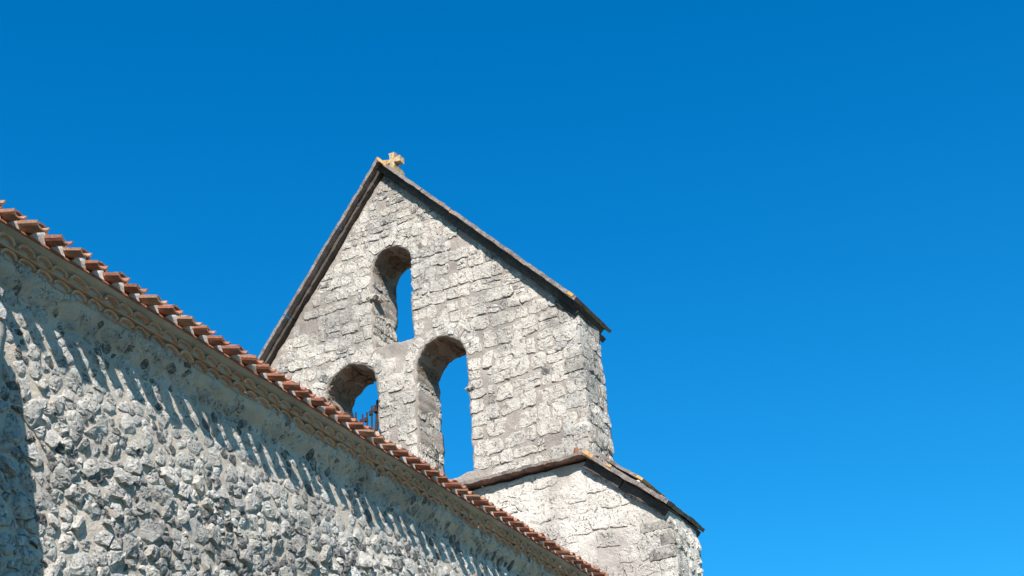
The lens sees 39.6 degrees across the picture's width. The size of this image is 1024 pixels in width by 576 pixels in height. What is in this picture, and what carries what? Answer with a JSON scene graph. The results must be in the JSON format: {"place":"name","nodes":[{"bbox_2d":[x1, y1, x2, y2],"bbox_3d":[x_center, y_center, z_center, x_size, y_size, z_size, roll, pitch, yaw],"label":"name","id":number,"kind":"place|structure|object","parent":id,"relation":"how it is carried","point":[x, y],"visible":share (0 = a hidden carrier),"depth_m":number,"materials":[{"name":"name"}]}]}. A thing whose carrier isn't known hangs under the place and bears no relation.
{"place":"outdoors","nodes":[
{"label":"outdoors","id":0,"kind":"place"},
{"bbox_2d":[0,200,608,575],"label":"church nave","id":1,"kind":"structure","parent":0,"point":[141,434],"depth_m":12.69,"materials":[{"name":"stone"}]},
{"bbox_2d":[0,0,1023,575],"label":"sky","id":2,"kind":"structure","parent":0,"point":[795,228],"materials":[{"name":"blue"}]},
{"label":"ground","id":3,"kind":"structure","parent":0,"visible":0},
{"bbox_2d":[258,157,704,575],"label":"bell gable","id":4,"kind":"structure","parent":3,"relation":"on","point":[522,335],"depth_m":26.21,"materials":[{"name":"stone"}]},
{"bbox_2d":[353,400,378,430],"bbox_3d":[-2.715,2.700,27.171,0.735,1.127,0.155,-17,-31,21],"label":"metal railing","id":5,"kind":"object","parent":4,"relation":"attached to","point":[374,408],"visible":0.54,"depth_m":27.26,"materials":[{"name":"metal"}]},
{"bbox_2d":[383,152,403,174],"bbox_3d":[-2.456,-2.540,29.586,0.411,0.558,0.427,-17,-31,21],"label":"stone cross","id":6,"kind":"object","parent":4,"relation":"on","point":[395,160],"visible":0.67,"depth_m":29.55,"materials":[{"name":"beige stone"}]}
]}

